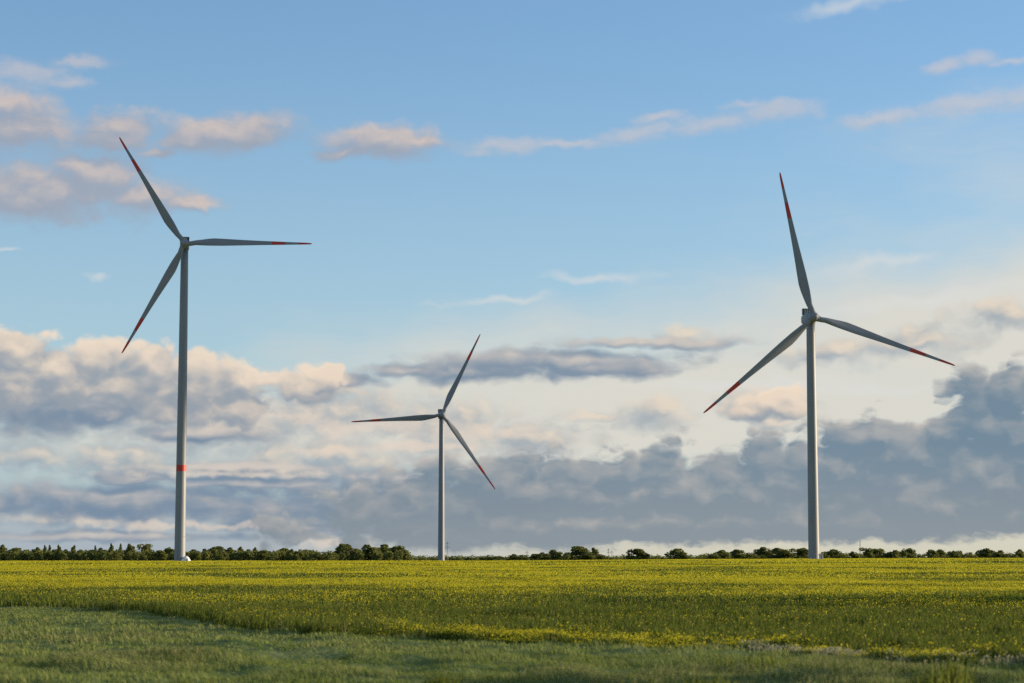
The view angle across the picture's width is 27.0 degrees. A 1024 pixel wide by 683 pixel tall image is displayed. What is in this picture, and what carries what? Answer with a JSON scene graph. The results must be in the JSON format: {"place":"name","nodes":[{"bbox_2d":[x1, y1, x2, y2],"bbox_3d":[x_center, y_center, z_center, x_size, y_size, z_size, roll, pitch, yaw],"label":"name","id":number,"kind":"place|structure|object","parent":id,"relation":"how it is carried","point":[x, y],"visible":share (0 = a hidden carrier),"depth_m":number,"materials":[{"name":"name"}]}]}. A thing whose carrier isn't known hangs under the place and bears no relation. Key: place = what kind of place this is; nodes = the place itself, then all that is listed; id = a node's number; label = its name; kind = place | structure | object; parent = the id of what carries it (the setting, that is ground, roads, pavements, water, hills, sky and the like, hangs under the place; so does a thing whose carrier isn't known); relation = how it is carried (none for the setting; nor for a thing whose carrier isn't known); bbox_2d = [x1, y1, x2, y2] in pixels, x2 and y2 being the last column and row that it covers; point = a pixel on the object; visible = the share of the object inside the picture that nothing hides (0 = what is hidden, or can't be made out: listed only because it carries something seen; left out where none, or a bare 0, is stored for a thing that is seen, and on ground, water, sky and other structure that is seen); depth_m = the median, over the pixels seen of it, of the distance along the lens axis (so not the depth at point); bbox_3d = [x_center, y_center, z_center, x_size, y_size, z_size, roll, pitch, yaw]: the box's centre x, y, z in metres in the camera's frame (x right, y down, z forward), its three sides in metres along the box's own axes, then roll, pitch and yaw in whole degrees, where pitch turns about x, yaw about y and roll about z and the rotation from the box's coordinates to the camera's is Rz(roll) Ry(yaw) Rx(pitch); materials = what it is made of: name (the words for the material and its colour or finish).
{"place":"outdoors","nodes":[
{"label":"outdoors","id":0,"kind":"place"},
{"bbox_2d":[0,558,1023,682],"bbox_3d":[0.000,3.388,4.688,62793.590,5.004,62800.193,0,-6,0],"label":"ground","id":1,"kind":"structure","parent":0,"point":[276,651],"depth_m":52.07,"materials":[{"name":"green plant"}]},
{"bbox_2d":[0,544,6,560],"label":"round tree","id":2,"kind":"object","parent":1,"relation":"on","point":[2,548],"visible":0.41,"depth_m":1519.97,"materials":[{"name":"green plant"}]},
{"bbox_2d":[7,547,21,560],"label":"round tree","id":3,"kind":"object","parent":1,"relation":"on","point":[19,550],"visible":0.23,"depth_m":1487.22,"materials":[{"name":"green plant"}]},
{"bbox_2d":[56,544,61,560],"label":"pointed tree","id":4,"kind":"object","parent":1,"relation":"on","point":[59,549],"visible":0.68,"depth_m":1460.72,"materials":[{"name":"green plant"}]},
{"bbox_2d":[68,545,76,560],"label":"pointed tree","id":5,"kind":"object","parent":1,"relation":"on","point":[73,550],"visible":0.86,"depth_m":1456.70,"materials":[{"name":"green plant"}]},
{"bbox_2d":[97,548,107,560],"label":"round tree","id":6,"kind":"object","parent":1,"relation":"on","point":[100,550],"visible":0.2,"depth_m":1504.71,"materials":[{"name":"green plant"}]},
{"bbox_2d":[106,543,113,559],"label":"pointed tree","id":7,"kind":"object","parent":1,"relation":"on","point":[111,548],"visible":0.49,"depth_m":1454.94,"materials":[{"name":"green plant"}]},
{"bbox_2d":[107,551,122,560],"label":"bushy tree","id":8,"kind":"object","parent":1,"relation":"on","point":[113,556],"visible":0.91,"depth_m":1384.37,"materials":[{"name":"green plant"}]},
{"bbox_2d":[122,543,137,559],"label":"pointed tree","id":9,"kind":"object","parent":1,"relation":"on","point":[130,548],"visible":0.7,"depth_m":1444.80,"materials":[{"name":"green plant"}]},
{"bbox_2d":[133,551,147,560],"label":"bushy tree","id":10,"kind":"object","parent":1,"relation":"on","point":[142,558],"visible":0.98,"depth_m":1348.16,"materials":[{"name":"green plant"}]},
{"bbox_2d":[137,544,152,560],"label":"broad tree","id":11,"kind":"object","parent":1,"relation":"on","point":[146,546],"visible":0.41,"depth_m":1493.85,"materials":[{"name":"green plant"}]},
{"bbox_2d":[153,550,167,560],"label":"round tree","id":12,"kind":"object","parent":1,"relation":"on","point":[160,555],"visible":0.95,"depth_m":1406.25,"materials":[{"name":"green plant"}]},
{"bbox_2d":[166,549,173,560],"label":"round tree","id":13,"kind":"object","parent":1,"relation":"on","point":[169,551],"visible":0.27,"depth_m":1465.76,"materials":[{"name":"green plant"}]},
{"bbox_2d":[181,556,190,560],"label":"shelter","id":14,"kind":"object","parent":1,"relation":"on","point":[185,558],"visible":0.81,"depth_m":978.58,"materials":[{"name":"white metal"}]},
{"bbox_2d":[194,551,200,560],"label":"bushy tree","id":15,"kind":"object","parent":1,"relation":"on","point":[197,557],"visible":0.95,"depth_m":1414.35,"materials":[{"name":"green plant"}]},
{"bbox_2d":[0,549,410,560],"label":"distant wood","id":16,"kind":"object","parent":1,"relation":"on","point":[40,555],"visible":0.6,"depth_m":1431.13,"materials":[{"name":"green plant"}]},
{"bbox_2d":[204,546,225,560],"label":"round tree","id":17,"kind":"object","parent":1,"relation":"on","point":[216,548],"visible":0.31,"depth_m":1479.68,"materials":[{"name":"green plant"}]},
{"bbox_2d":[119,137,311,560],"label":"wind turbine","id":18,"kind":"object","parent":1,"relation":"on","point":[180,498],"visible":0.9,"depth_m":989.72,"materials":[{"name":"paint"}]},
{"bbox_2d":[213,551,229,560],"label":"bushy tree","id":19,"kind":"object","parent":1,"relation":"on","point":[223,556],"visible":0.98,"depth_m":1358.42,"materials":[{"name":"green plant"}]},
{"bbox_2d":[225,547,235,560],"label":"round tree","id":20,"kind":"object","parent":1,"relation":"on","point":[230,550],"visible":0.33,"depth_m":1444.50,"materials":[{"name":"green plant"}]},
{"bbox_2d":[254,550,270,560],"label":"round tree","id":21,"kind":"object","parent":1,"relation":"on","point":[261,555],"visible":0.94,"depth_m":1399.17,"materials":[{"name":"green plant"}]},
{"bbox_2d":[265,553,279,560],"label":"bushy tree","id":22,"kind":"object","parent":1,"relation":"on","point":[272,557],"visible":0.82,"depth_m":1425.10,"materials":[{"name":"green plant"}]},
{"bbox_2d":[284,549,293,560],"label":"pointed tree","id":23,"kind":"object","parent":1,"relation":"on","point":[289,555],"visible":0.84,"depth_m":1447.87,"materials":[{"name":"green plant"}]},
{"bbox_2d":[290,551,303,560],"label":"round tree","id":24,"kind":"object","parent":1,"relation":"on","point":[298,555],"visible":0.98,"depth_m":1406.42,"materials":[{"name":"green plant"}]},
{"bbox_2d":[306,553,320,560],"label":"bushy tree","id":25,"kind":"object","parent":1,"relation":"on","point":[309,558],"visible":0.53,"depth_m":1380.03,"materials":[{"name":"green plant"}]},
{"bbox_2d":[310,552,332,560],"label":"bushy tree","id":26,"kind":"object","parent":1,"relation":"on","point":[320,557],"visible":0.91,"depth_m":1344.18,"materials":[{"name":"green plant"}]},
{"bbox_2d":[326,552,338,560],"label":"bushy tree","id":27,"kind":"object","parent":1,"relation":"on","point":[334,557],"visible":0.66,"depth_m":1359.55,"materials":[{"name":"green plant"}]},
{"bbox_2d":[333,543,353,560],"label":"round tree","id":28,"kind":"object","parent":1,"relation":"on","point":[339,548],"visible":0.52,"depth_m":1448.08,"materials":[{"name":"green plant"}]},
{"bbox_2d":[342,544,359,560],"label":"broad tree","id":29,"kind":"object","parent":1,"relation":"on","point":[352,552],"visible":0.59,"depth_m":1456.37,"materials":[{"name":"green plant"}]},
{"bbox_2d":[358,544,383,560],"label":"round tree","id":30,"kind":"object","parent":1,"relation":"on","point":[368,551],"visible":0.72,"depth_m":1448.36,"materials":[{"name":"green plant"}]},
{"bbox_2d":[377,544,389,553],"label":"round tree","id":31,"kind":"object","parent":1,"relation":"on","point":[383,548],"visible":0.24,"depth_m":1523.93,"materials":[{"name":"green plant"}]},
{"bbox_2d":[386,545,404,560],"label":"round tree","id":32,"kind":"object","parent":1,"relation":"on","point":[393,549],"visible":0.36,"depth_m":1468.79,"materials":[{"name":"green plant"}]},
{"bbox_2d":[351,335,494,560],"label":"wind turbine","id":33,"kind":"object","parent":1,"relation":"on","point":[441,416],"visible":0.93,"depth_m":1410.52,"materials":[{"name":"paint"}]},
{"bbox_2d":[480,555,504,560],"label":"bushy tree","id":34,"kind":"object","parent":1,"relation":"on","point":[493,558],"visible":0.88,"depth_m":1654.79,"materials":[{"name":"green plant"}]},
{"bbox_2d":[0,558,1023,666],"bbox_3d":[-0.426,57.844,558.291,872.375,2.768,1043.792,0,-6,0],"label":"flowering crop","id":35,"kind":"object","parent":1,"relation":"on","point":[895,604],"visible":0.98,"depth_m":108.13,"materials":[{"name":"yellow plant"}]},
{"bbox_2d":[408,554,623,560],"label":"distant wood","id":36,"kind":"object","parent":1,"relation":"on","point":[458,558],"visible":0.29,"depth_m":2420.60,"materials":[{"name":"green plant"}]},
{"bbox_2d":[509,555,529,560],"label":"bushy tree","id":37,"kind":"object","parent":1,"relation":"on","point":[519,557],"visible":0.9,"depth_m":1594.93,"materials":[{"name":"green plant"}]},
{"bbox_2d":[527,554,537,559],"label":"round tree","id":38,"kind":"object","parent":1,"relation":"on","point":[533,557],"visible":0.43,"depth_m":1630.34,"materials":[{"name":"green plant"}]},
{"bbox_2d":[535,552,550,559],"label":"round tree","id":39,"kind":"object","parent":1,"relation":"on","point":[541,556],"visible":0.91,"depth_m":1571.72,"materials":[{"name":"green plant"}]},
{"bbox_2d":[549,549,563,559],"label":"round tree","id":40,"kind":"object","parent":1,"relation":"on","point":[554,554],"visible":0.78,"depth_m":1677.90,"materials":[{"name":"green plant"}]},
{"bbox_2d":[563,554,576,559],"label":"bushy tree","id":41,"kind":"object","parent":1,"relation":"on","point":[567,556],"visible":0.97,"depth_m":1570.41,"materials":[{"name":"green plant"}]},
{"bbox_2d":[564,546,589,557],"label":"round tree","id":42,"kind":"object","parent":1,"relation":"on","point":[577,550],"visible":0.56,"depth_m":1689.47,"materials":[{"name":"green plant"}]},
{"bbox_2d":[577,551,595,559],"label":"round tree","id":43,"kind":"object","parent":1,"relation":"on","point":[585,555],"visible":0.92,"depth_m":1575.71,"materials":[{"name":"green plant"}]},
{"bbox_2d":[589,547,605,559],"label":"pointed tree","id":44,"kind":"object","parent":1,"relation":"on","point":[595,552],"visible":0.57,"depth_m":1681.09,"materials":[{"name":"green plant"}]},
{"bbox_2d":[596,554,609,559],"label":"bushy tree","id":45,"kind":"object","parent":1,"relation":"on","point":[598,557],"visible":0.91,"depth_m":1609.58,"materials":[{"name":"green plant"}]},
{"bbox_2d":[624,548,649,559],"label":"round tree","id":46,"kind":"object","parent":1,"relation":"on","point":[640,554],"visible":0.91,"depth_m":1753.93,"materials":[{"name":"green plant"}]},
{"bbox_2d":[618,554,702,559],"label":"distant wood","id":47,"kind":"object","parent":1,"relation":"on","point":[664,557],"visible":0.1,"depth_m":2404.84,"materials":[{"name":"green plant"}]},
{"bbox_2d":[664,548,685,558],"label":"round tree","id":48,"kind":"object","parent":1,"relation":"on","point":[675,553],"visible":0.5,"depth_m":1757.64,"materials":[{"name":"green plant"}]},
{"bbox_2d":[676,551,689,558],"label":"round tree","id":49,"kind":"object","parent":1,"relation":"on","point":[683,555],"visible":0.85,"depth_m":1636.81,"materials":[{"name":"green plant"}]},
{"bbox_2d":[707,552,722,558],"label":"bushy tree","id":50,"kind":"object","parent":1,"relation":"on","point":[713,556],"visible":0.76,"depth_m":1620.25,"materials":[{"name":"green plant"}]},
{"bbox_2d":[715,550,734,558],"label":"round tree","id":51,"kind":"object","parent":1,"relation":"on","point":[723,554],"visible":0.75,"depth_m":1662.17,"materials":[{"name":"green plant"}]},
{"bbox_2d":[730,549,746,558],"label":"round tree","id":52,"kind":"object","parent":1,"relation":"on","point":[735,554],"visible":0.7,"depth_m":1704.77,"materials":[{"name":"green plant"}]},
{"bbox_2d":[739,553,759,558],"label":"bushy tree","id":53,"kind":"object","parent":1,"relation":"on","point":[750,556],"visible":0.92,"depth_m":1571.29,"materials":[{"name":"green plant"}]},
{"bbox_2d":[753,547,772,558],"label":"round tree","id":54,"kind":"object","parent":1,"relation":"on","point":[761,552],"visible":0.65,"depth_m":1727.69,"materials":[{"name":"green plant"}]},
{"bbox_2d":[761,548,786,558],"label":"round tree","id":55,"kind":"object","parent":1,"relation":"on","point":[776,551],"visible":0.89,"depth_m":1691.66,"materials":[{"name":"green plant"}]},
{"bbox_2d":[778,548,796,558],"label":"broad tree","id":56,"kind":"object","parent":1,"relation":"on","point":[788,554],"visible":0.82,"depth_m":1685.77,"materials":[{"name":"green plant"}]},
{"bbox_2d":[794,548,807,558],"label":"round tree","id":57,"kind":"object","parent":1,"relation":"on","point":[801,553],"visible":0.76,"depth_m":1764.81,"materials":[{"name":"green plant"}]},
{"bbox_2d":[821,552,829,557],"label":"bushy tree","id":58,"kind":"object","parent":1,"relation":"on","point":[825,555],"visible":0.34,"depth_m":1617.03,"materials":[{"name":"green plant"}]},
{"bbox_2d":[703,173,954,558],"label":"wind turbine","id":59,"kind":"object","parent":1,"relation":"on","point":[810,317],"visible":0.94,"depth_m":859.69,"materials":[{"name":"paint"}]},
{"bbox_2d":[824,549,841,557],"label":"round tree","id":60,"kind":"object","parent":1,"relation":"on","point":[832,553],"visible":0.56,"depth_m":1678.10,"materials":[{"name":"green plant"}]},
{"bbox_2d":[833,553,850,557],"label":"bushy tree","id":61,"kind":"object","parent":1,"relation":"on","point":[843,555],"visible":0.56,"depth_m":1603.93,"materials":[{"name":"green plant"}]},
{"bbox_2d":[848,551,859,557],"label":"round tree","id":62,"kind":"object","parent":1,"relation":"on","point":[852,554],"visible":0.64,"depth_m":1652.79,"materials":[{"name":"green plant"}]},
{"bbox_2d":[696,552,1015,558],"bbox_3d":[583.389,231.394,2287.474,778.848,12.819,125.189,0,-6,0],"label":"distant wood","id":63,"kind":"object","parent":1,"relation":"on","point":[704,556],"visible":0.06,"depth_m":2251.15,"materials":[{"name":"green plant"}]},
{"bbox_2d":[859,547,874,557],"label":"broad tree","id":64,"kind":"object","parent":1,"relation":"on","point":[868,552],"visible":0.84,"depth_m":1671.42,"materials":[{"name":"green plant"}]},
{"bbox_2d":[873,548,885,557],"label":"round tree","id":65,"kind":"object","parent":1,"relation":"on","point":[877,552],"visible":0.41,"depth_m":1722.56,"materials":[{"name":"green plant"}]},
{"bbox_2d":[879,553,891,557],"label":"bushy tree","id":66,"kind":"object","parent":1,"relation":"on","point":[884,555],"visible":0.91,"depth_m":1624.36,"materials":[{"name":"green plant"}]},
{"bbox_2d":[885,550,901,557],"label":"round tree","id":67,"kind":"object","parent":1,"relation":"on","point":[895,554],"visible":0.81,"depth_m":1622.78,"materials":[{"name":"green plant"}]},
{"bbox_2d":[899,550,907,557],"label":"round tree","id":68,"kind":"object","parent":1,"relation":"on","point":[903,553],"visible":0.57,"depth_m":1656.49,"materials":[{"name":"green plant"}]},
{"bbox_2d":[900,548,917,557],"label":"round tree","id":69,"kind":"object","parent":1,"relation":"on","point":[911,553],"visible":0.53,"depth_m":1696.09,"materials":[{"name":"green plant"}]},
{"bbox_2d":[925,549,939,557],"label":"round tree","id":70,"kind":"object","parent":1,"relation":"on","point":[931,553],"visible":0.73,"depth_m":1586.42,"materials":[{"name":"green plant"}]},
{"bbox_2d":[936,549,948,557],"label":"round tree","id":71,"kind":"object","parent":1,"relation":"on","point":[941,552],"visible":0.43,"depth_m":1721.56,"materials":[{"name":"green plant"}]},
{"bbox_2d":[946,550,961,557],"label":"broad tree","id":72,"kind":"object","parent":1,"relation":"on","point":[953,554],"visible":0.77,"depth_m":1603.27,"materials":[{"name":"green plant"}]},
{"bbox_2d":[964,552,977,557],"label":"bushy tree","id":73,"kind":"object","parent":1,"relation":"on","point":[969,555],"visible":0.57,"depth_m":1653.87,"materials":[{"name":"green plant"}]},
{"bbox_2d":[976,548,994,557],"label":"round tree","id":74,"kind":"object","parent":1,"relation":"on","point":[986,553],"visible":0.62,"depth_m":1692.27,"materials":[{"name":"green plant"}]},
{"bbox_2d":[990,550,1003,557],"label":"round tree","id":75,"kind":"object","parent":1,"relation":"on","point":[999,553],"visible":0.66,"depth_m":1605.45,"materials":[{"name":"green plant"}]},
{"bbox_2d":[1000,553,1018,557],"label":"bushy tree","id":76,"kind":"object","parent":1,"relation":"on","point":[1006,556],"visible":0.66,"depth_m":1574.62,"materials":[{"name":"green plant"}]},
{"bbox_2d":[1012,549,1023,557],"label":"round tree","id":77,"kind":"object","parent":1,"relation":"on","point":[1020,553],"visible":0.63,"depth_m":1697.67,"materials":[{"name":"green plant"}]},
{"bbox_2d":[0,0,1023,557],"label":"sky","id":78,"kind":"structure","parent":0,"point":[590,191],"materials":[{"name":"blue"}]}
]}

